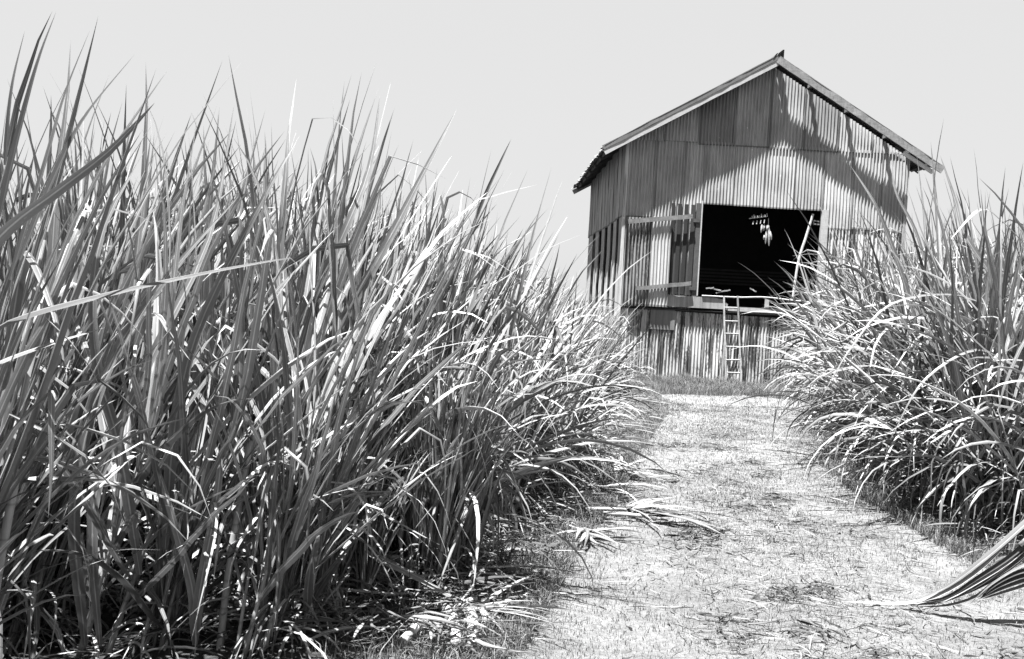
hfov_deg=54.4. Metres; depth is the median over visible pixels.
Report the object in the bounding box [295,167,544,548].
sugar cane clump
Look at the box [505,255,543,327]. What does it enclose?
sugar cane clump
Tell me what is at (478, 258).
sugar cane clump
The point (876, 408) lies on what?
sugar cane clump
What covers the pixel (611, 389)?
sugar cane clump
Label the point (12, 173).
sugar cane clump
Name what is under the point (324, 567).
sugar cane clump
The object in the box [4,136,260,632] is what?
sugar cane clump
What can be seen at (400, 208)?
sugar cane clump
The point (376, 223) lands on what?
sugar cane clump
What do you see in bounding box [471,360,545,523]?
sugar cane clump
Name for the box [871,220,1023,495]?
sugar cane clump
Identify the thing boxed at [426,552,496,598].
weed
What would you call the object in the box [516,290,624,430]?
sugar cane clump
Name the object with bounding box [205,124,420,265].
sugar cane clump
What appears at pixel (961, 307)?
sugar cane clump
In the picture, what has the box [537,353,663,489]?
sugar cane clump
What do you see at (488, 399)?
sugar cane clump
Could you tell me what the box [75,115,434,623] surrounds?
sugar cane clump
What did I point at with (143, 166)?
sugar cane clump
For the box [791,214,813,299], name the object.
pole
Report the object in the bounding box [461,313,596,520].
sugar cane clump
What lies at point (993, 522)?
weed
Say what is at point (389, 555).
weed
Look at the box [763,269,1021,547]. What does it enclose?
sugar cane clump
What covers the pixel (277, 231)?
sugar cane clump
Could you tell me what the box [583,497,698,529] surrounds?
cut cane top
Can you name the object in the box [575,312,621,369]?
sugar cane clump
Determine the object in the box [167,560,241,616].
weed
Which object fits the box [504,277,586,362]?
sugar cane clump
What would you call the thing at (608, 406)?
sugar cane clump
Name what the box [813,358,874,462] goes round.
sugar cane clump
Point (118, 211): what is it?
sugar cane clump
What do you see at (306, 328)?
sugar cane clump
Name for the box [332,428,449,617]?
sugar cane clump
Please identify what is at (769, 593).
litter heaps
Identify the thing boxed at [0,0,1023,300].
sky
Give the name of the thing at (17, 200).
sugar cane clump
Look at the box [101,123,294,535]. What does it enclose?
sugar cane clump
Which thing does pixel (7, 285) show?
sugar cane clump
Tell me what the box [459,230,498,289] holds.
sugar cane clump
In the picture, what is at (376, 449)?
sugar cane clump
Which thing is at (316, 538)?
sugar cane clump
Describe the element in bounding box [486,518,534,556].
weed
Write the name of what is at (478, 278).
sugar cane clump
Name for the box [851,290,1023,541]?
sugar cane clump
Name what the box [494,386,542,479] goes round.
sugar cane clump
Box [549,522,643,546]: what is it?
cut cane top
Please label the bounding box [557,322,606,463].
sugar cane clump
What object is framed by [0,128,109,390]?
sugar cane clump
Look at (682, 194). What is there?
barn
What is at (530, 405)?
sugar cane clump
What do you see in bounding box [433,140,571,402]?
sugar cane plant
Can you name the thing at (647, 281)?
door
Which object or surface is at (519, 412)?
sugar cane clump
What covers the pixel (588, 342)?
sugar cane clump
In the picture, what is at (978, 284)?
sugar cane clump
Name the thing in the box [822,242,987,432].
sugar cane clump
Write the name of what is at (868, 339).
sugar cane clump
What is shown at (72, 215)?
sugar cane clump
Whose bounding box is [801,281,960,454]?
sugar cane clump
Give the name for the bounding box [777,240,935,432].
sugar cane clump
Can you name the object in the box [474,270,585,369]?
sugar cane clump
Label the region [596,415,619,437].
weed
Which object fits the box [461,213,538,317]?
sugar cane clump
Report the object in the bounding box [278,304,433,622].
sugar cane clump
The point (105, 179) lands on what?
sugar cane clump
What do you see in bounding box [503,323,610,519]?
sugar cane clump
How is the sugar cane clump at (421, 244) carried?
on the ground at (163, 653)
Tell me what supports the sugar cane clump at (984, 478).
on the ground at (163, 653)
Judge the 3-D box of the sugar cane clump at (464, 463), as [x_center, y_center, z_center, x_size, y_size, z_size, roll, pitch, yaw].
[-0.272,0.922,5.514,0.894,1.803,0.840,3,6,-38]
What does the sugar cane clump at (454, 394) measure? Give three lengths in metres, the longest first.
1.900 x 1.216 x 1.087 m
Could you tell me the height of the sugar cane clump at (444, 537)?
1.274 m
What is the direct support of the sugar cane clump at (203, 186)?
on the ground at (163, 653)
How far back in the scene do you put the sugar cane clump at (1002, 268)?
11.35 m
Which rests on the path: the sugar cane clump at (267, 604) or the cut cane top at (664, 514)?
the cut cane top at (664, 514)
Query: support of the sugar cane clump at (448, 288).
on the ground at (163, 653)
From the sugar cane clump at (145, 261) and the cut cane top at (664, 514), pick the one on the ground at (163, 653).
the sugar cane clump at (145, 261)
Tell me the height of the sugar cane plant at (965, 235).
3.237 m
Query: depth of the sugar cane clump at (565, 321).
12.88 m
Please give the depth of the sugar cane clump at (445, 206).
7.99 m
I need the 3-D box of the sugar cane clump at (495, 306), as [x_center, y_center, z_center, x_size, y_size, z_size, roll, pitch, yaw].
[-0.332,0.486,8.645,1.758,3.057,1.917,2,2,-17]
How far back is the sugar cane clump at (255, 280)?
6.29 m
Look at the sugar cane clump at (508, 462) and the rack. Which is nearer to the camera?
the sugar cane clump at (508, 462)
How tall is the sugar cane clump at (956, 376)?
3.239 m
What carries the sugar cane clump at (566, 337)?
on the ground at (163, 653)
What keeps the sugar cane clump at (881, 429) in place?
on the ground at (163, 653)
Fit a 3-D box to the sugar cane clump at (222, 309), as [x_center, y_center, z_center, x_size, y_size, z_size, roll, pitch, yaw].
[-1.695,0.472,5.959,1.575,3.370,1.898,5,2,39]
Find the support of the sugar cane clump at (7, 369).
on the ground at (163, 653)
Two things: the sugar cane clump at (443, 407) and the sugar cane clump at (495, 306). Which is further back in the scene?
the sugar cane clump at (495, 306)
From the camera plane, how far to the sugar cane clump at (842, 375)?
11.18 m
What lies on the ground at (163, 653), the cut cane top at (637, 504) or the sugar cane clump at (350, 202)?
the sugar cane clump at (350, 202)
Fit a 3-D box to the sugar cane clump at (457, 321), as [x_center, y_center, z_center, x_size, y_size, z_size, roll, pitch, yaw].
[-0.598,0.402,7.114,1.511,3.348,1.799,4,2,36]
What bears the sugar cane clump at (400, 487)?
on the ground at (163, 653)
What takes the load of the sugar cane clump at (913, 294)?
on the ground at (163, 653)
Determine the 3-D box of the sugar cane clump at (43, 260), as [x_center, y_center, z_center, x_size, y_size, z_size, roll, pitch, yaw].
[-2.836,0.229,6.301,2.251,3.551,2.145,9,1,-30]
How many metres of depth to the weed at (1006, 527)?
7.53 m
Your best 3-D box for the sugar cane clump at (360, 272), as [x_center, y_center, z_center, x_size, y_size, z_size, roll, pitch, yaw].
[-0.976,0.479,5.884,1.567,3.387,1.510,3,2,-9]
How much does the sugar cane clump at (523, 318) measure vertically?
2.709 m
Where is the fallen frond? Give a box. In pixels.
[856,520,1023,606]
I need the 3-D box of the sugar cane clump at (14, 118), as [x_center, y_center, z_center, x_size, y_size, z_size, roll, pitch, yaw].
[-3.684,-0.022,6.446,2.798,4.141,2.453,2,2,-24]
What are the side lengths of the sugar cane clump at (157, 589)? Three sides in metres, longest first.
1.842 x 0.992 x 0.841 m
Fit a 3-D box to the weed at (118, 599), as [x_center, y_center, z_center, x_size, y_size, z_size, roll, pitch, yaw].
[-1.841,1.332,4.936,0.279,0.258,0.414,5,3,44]
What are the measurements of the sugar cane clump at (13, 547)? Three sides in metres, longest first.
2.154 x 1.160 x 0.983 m
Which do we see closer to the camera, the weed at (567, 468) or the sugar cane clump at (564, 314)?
the weed at (567, 468)
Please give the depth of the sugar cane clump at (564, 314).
12.95 m
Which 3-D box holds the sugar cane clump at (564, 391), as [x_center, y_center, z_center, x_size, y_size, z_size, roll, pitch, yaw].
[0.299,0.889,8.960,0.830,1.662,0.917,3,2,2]
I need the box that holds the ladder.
[723,296,741,381]
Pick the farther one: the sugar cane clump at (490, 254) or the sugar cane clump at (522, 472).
the sugar cane clump at (490, 254)
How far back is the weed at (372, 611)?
4.60 m
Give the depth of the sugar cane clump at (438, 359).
6.32 m
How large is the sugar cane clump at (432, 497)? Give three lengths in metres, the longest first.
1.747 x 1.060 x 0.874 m
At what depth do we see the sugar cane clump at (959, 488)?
8.17 m
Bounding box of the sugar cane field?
[380,174,1023,437]
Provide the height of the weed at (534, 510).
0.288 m
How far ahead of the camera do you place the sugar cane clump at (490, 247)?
10.13 m
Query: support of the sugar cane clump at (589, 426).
on the ground at (163, 653)
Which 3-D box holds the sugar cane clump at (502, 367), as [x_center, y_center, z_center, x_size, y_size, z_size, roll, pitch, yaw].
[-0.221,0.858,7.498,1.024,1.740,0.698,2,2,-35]
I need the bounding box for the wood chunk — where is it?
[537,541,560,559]
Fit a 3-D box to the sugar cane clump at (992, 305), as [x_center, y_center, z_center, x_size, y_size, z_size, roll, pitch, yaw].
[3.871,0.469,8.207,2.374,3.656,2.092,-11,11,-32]
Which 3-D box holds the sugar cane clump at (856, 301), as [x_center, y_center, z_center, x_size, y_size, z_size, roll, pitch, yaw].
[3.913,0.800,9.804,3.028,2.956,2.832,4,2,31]
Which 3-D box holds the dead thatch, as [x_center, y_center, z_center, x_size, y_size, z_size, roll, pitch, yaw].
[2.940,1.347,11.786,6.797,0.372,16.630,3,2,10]
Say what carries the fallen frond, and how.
on the path
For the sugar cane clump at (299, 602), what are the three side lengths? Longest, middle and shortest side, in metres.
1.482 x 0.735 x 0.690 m
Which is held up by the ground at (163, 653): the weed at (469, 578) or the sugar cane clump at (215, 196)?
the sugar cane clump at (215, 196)
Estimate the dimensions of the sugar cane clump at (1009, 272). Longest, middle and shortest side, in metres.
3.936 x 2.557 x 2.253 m
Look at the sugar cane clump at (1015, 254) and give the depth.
12.05 m
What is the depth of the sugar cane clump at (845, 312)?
11.05 m
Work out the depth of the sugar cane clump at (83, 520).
5.03 m
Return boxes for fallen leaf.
[459,618,542,633]
[493,561,539,585]
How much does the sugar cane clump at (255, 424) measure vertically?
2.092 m
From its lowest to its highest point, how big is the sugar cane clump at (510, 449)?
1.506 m
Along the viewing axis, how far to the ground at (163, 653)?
4.60 m
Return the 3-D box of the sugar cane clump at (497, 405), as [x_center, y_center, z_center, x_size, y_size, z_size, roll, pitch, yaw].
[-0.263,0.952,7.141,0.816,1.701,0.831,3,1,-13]
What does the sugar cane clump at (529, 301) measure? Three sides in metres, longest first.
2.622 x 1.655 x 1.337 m
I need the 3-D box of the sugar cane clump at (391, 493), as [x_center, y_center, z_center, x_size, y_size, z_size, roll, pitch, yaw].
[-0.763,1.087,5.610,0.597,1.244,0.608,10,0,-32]
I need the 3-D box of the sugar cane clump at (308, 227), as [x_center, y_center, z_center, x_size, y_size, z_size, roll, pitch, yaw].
[-1.305,0.297,6.358,2.220,3.935,1.874,3,2,-13]
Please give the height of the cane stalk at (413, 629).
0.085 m
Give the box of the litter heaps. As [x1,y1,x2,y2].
[613,428,1023,658]
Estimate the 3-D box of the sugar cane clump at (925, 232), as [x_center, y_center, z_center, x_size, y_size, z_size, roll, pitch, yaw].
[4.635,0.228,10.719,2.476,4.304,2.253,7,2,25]
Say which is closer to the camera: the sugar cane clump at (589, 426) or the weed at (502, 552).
the weed at (502, 552)
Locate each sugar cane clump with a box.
[0,15,117,259]
[0,19,164,658]
[0,42,252,658]
[0,65,223,555]
[0,67,235,658]
[0,73,206,658]
[0,75,423,658]
[0,97,319,643]
[0,101,252,581]
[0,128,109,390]
[0,138,203,303]
[0,140,25,221]
[0,294,177,658]
[0,297,134,658]
[2,76,273,559]
[4,101,193,262]
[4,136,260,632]
[5,131,181,606]
[12,174,177,300]
[13,93,236,247]
[16,152,217,524]
[34,76,297,560]
[50,352,156,618]
[60,84,484,658]
[64,122,307,246]
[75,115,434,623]
[87,112,304,305]
[90,131,396,586]
[92,357,304,658]
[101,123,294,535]
[101,143,318,550]
[107,107,505,658]
[126,145,276,249]
[132,59,471,565]
[135,181,309,327]
[150,182,262,227]
[166,319,428,658]
[169,148,302,306]
[171,154,437,343]
[177,368,398,658]
[187,180,498,595]
[192,116,474,623]
[195,221,530,584]
[203,102,430,328]
[204,77,475,519]
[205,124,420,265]
[216,175,353,509]
[219,149,367,265]
[224,396,385,635]
[240,406,394,619]
[244,405,395,640]
[249,241,671,607]
[251,339,341,476]
[269,159,409,276]
[277,163,491,376]
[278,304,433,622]
[282,142,476,555]
[282,342,449,607]
[294,183,491,330]
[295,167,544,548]
[296,188,461,310]
[321,358,420,572]
[325,189,413,243]
[327,352,430,566]
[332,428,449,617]
[346,356,431,591]
[350,301,538,604]
[352,390,500,602]
[352,433,420,567]
[353,175,527,328]
[353,308,490,464]
[355,352,542,602]
[361,326,448,570]
[367,181,500,291]
[367,317,478,406]
[368,208,494,334]
[369,191,505,301]
[369,213,527,384]
[370,320,529,598]
[378,412,471,585]
[379,207,518,347]
[381,414,507,600]
[384,157,565,534]
[387,336,486,556]
[388,181,415,228]
[391,319,500,547]
[396,346,506,539]
[398,336,497,487]
[408,236,526,315]
[411,343,540,597]
[434,212,531,275]
[435,216,551,340]
[436,351,530,535]
[438,235,570,419]
[443,217,569,370]
[450,381,551,591]
[453,265,567,340]
[458,228,587,479]
[458,362,548,544]
[459,167,630,505]
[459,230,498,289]
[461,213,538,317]
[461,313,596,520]
[468,343,536,423]
[468,348,557,532]
[470,351,533,529]
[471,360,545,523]
[472,315,658,523]
[473,329,593,538]
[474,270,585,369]
[474,370,542,543]
[482,245,648,476]
[482,266,569,329]
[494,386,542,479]
[495,264,546,335]
[500,336,589,515]
[502,294,544,348]
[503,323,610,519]
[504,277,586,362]
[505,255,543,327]
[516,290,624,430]
[522,296,624,397]
[523,280,600,357]
[530,274,651,494]
[531,346,586,483]
[532,276,602,353]
[534,327,603,483]
[536,388,581,485]
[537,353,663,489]
[544,306,613,398]
[553,296,663,471]
[554,289,597,355]
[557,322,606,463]
[566,311,630,422]
[569,311,629,416]
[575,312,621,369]
[585,339,645,428]
[725,239,886,464]
[743,194,928,444]
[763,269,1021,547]
[771,254,1023,485]
[771,258,884,431]
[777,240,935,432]
[784,189,1022,500]
[784,273,959,402]
[788,125,1021,504]
[789,209,959,469]
[794,236,1007,450]
[795,219,936,451]
[796,254,986,434]
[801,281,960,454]
[802,222,934,459]
[803,247,1021,514]
[807,236,987,475]
[807,251,1023,515]
[813,147,1003,464]
[813,237,988,436]
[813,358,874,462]
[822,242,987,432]
[826,210,1020,478]
[835,371,905,478]
[837,359,891,472]
[845,166,1023,517]
[848,187,1023,451]
[851,265,1023,538]
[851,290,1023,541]
[864,255,1016,518]
[865,252,1020,469]
[865,269,1023,563]
[867,215,1023,546]
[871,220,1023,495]
[873,179,1023,550]
[918,153,1023,310]
[920,240,1023,321]
[926,428,995,519]
[943,189,1020,328]
[945,365,1022,521]
[957,225,1023,316]
[971,389,1023,536]
[983,230,1023,318]
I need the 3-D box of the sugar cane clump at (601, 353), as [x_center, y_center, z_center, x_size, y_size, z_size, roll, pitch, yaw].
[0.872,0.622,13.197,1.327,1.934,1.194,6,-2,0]
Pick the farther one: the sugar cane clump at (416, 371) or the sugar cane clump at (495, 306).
the sugar cane clump at (495, 306)
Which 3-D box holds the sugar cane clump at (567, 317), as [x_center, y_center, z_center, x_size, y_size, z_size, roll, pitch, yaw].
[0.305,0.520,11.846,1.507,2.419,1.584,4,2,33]
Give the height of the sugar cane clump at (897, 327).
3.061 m
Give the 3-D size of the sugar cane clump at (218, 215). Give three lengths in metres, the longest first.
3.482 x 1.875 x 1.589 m
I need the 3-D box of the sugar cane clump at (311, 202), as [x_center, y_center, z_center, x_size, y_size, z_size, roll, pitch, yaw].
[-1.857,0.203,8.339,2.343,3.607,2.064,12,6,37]
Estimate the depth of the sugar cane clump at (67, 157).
7.49 m
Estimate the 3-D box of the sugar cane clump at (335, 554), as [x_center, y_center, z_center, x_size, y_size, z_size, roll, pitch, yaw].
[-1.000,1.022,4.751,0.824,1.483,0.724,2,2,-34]
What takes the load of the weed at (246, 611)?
on the ground at (163, 653)
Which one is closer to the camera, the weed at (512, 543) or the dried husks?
the weed at (512, 543)
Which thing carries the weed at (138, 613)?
on the ground at (163, 653)
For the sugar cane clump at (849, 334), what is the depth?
12.25 m
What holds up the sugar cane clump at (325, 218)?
on the ground at (163, 653)
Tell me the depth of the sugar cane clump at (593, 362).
11.12 m
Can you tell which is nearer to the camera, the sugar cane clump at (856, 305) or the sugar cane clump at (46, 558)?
the sugar cane clump at (46, 558)
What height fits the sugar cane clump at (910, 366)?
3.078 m
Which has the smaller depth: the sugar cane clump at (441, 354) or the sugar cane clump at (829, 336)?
the sugar cane clump at (441, 354)
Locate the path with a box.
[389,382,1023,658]
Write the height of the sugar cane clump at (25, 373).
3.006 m
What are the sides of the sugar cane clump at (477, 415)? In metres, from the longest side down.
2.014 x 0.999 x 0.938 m
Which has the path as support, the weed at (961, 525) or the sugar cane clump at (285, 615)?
the weed at (961, 525)
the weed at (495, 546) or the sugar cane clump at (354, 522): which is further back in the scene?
the weed at (495, 546)
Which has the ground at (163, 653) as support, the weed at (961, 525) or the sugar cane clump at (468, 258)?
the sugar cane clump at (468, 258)
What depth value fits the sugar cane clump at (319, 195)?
9.24 m
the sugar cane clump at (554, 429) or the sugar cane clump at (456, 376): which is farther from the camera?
the sugar cane clump at (554, 429)
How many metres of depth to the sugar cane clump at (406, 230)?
7.00 m
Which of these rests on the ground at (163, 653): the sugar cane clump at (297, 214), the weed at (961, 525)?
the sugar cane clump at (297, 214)
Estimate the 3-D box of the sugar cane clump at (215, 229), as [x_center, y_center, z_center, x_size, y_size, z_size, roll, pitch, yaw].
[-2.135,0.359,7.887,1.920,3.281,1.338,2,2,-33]
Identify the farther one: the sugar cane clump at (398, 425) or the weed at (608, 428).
the weed at (608, 428)
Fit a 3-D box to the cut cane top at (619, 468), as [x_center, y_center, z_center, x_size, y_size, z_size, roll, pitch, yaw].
[1.179,1.327,9.690,1.023,0.128,0.923,3,2,-1]
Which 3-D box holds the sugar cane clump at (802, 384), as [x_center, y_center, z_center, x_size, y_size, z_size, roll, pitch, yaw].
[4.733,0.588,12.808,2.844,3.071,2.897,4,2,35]
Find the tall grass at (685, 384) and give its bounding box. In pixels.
[618,370,822,401]
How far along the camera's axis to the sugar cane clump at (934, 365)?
8.79 m
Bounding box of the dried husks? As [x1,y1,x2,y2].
[760,218,771,244]
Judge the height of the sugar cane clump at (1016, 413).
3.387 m
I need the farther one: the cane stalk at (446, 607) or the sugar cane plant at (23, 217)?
the cane stalk at (446, 607)
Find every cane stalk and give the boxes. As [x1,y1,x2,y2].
[396,618,429,647]
[435,597,462,651]
[445,603,507,617]
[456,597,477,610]
[458,597,479,653]
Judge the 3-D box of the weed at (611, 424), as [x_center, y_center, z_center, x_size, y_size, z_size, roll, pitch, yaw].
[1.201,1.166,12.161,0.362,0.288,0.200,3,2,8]
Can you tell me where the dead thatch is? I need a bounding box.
[205,381,1023,658]
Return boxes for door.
[623,214,699,306]
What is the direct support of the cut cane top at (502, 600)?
on the ground at (163, 653)
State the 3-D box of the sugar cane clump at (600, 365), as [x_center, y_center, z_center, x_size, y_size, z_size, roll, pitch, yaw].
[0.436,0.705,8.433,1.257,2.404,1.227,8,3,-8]
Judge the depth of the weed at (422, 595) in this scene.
5.27 m
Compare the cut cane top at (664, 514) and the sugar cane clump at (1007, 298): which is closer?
the cut cane top at (664, 514)
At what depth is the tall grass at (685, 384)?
20.67 m
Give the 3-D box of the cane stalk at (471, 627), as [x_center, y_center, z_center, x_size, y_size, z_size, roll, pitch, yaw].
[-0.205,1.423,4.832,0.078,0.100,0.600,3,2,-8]
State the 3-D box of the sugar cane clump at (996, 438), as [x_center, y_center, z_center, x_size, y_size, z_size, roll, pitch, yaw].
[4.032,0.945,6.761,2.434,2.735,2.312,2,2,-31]
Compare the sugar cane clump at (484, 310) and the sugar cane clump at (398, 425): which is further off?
the sugar cane clump at (484, 310)
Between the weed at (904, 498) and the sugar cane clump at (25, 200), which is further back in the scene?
the weed at (904, 498)
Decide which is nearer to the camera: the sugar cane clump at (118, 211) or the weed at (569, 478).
the sugar cane clump at (118, 211)
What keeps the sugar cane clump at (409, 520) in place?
on the ground at (163, 653)
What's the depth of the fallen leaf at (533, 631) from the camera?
4.89 m
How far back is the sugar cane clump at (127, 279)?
4.62 m
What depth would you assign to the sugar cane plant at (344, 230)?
5.23 m
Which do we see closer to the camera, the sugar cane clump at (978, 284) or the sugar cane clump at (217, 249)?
the sugar cane clump at (217, 249)
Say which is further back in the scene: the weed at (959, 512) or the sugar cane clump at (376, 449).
the weed at (959, 512)
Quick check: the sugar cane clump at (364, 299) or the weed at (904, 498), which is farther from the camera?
the weed at (904, 498)
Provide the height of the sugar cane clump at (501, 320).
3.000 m
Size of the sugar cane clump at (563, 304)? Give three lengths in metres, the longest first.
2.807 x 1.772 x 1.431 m
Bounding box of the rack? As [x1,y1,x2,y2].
[749,214,767,224]
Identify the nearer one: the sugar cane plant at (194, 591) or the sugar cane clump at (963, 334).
the sugar cane plant at (194, 591)
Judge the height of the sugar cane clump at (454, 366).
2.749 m
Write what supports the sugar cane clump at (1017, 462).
on the ground at (163, 653)
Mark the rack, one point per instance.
(758, 217)
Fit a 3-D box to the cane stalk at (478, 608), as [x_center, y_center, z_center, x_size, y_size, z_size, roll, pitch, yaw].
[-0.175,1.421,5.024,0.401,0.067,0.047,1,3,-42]
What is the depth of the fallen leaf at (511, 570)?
5.84 m
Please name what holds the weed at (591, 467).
on the path
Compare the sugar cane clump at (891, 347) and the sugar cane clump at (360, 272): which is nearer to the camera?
the sugar cane clump at (360, 272)
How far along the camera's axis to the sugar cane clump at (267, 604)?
4.36 m
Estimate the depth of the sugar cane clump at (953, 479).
7.92 m
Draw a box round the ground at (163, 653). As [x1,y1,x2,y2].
[3,301,1020,658]
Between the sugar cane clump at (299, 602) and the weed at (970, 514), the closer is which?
the sugar cane clump at (299, 602)
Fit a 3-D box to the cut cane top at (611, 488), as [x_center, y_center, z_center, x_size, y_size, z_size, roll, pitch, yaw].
[0.801,1.332,8.417,1.167,0.136,0.810,4,2,19]
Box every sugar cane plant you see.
[0,13,300,588]
[68,103,298,648]
[271,98,473,605]
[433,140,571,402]
[822,155,1023,435]
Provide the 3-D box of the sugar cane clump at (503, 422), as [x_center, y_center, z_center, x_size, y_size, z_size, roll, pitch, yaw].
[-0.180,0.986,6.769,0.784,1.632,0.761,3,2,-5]
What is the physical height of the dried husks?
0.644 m
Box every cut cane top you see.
[417,576,571,649]
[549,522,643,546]
[564,468,665,504]
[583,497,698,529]
[585,455,688,480]
[603,510,741,533]
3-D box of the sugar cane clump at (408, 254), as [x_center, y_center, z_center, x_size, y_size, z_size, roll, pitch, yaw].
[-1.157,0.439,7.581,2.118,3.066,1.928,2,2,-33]
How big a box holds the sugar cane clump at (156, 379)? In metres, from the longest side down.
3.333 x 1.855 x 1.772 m
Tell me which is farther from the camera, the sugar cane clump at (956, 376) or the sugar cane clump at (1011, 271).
the sugar cane clump at (1011, 271)
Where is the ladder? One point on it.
(739, 346)
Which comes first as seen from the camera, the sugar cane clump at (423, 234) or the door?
the sugar cane clump at (423, 234)
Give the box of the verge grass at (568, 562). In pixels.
[283,389,1023,658]
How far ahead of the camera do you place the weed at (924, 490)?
8.35 m
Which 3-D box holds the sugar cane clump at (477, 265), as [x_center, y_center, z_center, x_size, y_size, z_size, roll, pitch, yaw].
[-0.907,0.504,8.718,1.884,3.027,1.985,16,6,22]
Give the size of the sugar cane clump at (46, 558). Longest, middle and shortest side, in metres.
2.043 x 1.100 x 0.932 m
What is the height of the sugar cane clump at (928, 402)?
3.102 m
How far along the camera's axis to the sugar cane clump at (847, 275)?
11.91 m
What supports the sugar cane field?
on the ground at (163, 653)
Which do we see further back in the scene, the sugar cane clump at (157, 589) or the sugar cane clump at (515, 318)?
the sugar cane clump at (515, 318)
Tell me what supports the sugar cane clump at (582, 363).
on the ground at (163, 653)
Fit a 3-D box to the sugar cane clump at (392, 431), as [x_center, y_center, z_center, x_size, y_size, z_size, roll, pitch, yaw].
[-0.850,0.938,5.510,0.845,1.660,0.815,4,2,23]
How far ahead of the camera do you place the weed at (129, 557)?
4.92 m
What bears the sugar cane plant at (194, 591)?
on the ground at (163, 653)
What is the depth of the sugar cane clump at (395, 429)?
5.58 m
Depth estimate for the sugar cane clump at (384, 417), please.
5.53 m
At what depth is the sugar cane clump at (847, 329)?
11.25 m
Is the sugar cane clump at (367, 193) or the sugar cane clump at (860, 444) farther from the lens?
the sugar cane clump at (860, 444)
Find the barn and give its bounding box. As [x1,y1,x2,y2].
[571,50,943,384]
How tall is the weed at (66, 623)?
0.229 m
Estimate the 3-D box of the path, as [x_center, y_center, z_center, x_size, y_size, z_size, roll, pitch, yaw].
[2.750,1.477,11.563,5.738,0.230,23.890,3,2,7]
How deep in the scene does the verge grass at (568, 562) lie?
7.18 m
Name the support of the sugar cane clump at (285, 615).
on the ground at (163, 653)
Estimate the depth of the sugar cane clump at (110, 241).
5.38 m
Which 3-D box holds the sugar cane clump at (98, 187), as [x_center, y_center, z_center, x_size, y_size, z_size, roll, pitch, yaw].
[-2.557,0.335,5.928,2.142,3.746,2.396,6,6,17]
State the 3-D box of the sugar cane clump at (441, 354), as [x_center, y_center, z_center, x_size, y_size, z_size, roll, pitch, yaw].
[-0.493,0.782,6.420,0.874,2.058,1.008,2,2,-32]
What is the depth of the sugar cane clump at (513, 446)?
6.89 m
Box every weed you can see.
[43,591,79,639]
[100,584,150,624]
[116,556,209,617]
[128,576,151,623]
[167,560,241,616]
[229,594,254,613]
[298,578,402,635]
[351,543,418,589]
[391,549,467,601]
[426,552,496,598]
[435,569,482,596]
[476,535,517,576]
[483,538,529,563]
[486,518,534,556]
[487,519,531,570]
[514,486,552,521]
[543,455,582,486]
[562,471,578,488]
[567,452,611,487]
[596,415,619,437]
[597,414,624,433]
[882,475,918,505]
[892,491,918,507]
[912,473,954,516]
[936,492,969,524]
[943,496,983,536]
[950,485,1007,524]
[952,511,984,538]
[980,506,1011,532]
[994,518,1023,543]
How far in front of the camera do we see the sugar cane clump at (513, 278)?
9.29 m
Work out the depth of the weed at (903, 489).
8.88 m
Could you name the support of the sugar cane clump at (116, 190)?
on the ground at (163, 653)
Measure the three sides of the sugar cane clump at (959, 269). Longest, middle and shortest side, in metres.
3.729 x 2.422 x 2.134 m
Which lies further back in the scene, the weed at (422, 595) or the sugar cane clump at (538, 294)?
the sugar cane clump at (538, 294)
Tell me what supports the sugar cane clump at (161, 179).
on the ground at (163, 653)
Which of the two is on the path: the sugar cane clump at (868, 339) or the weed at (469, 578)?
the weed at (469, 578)
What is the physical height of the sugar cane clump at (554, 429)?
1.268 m
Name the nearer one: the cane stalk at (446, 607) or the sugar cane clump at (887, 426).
the cane stalk at (446, 607)
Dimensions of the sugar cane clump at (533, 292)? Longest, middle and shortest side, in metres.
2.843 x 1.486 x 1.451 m
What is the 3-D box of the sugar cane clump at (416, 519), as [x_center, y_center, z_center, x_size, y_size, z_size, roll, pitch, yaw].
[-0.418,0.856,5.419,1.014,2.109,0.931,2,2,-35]
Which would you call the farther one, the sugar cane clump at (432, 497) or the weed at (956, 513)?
the weed at (956, 513)

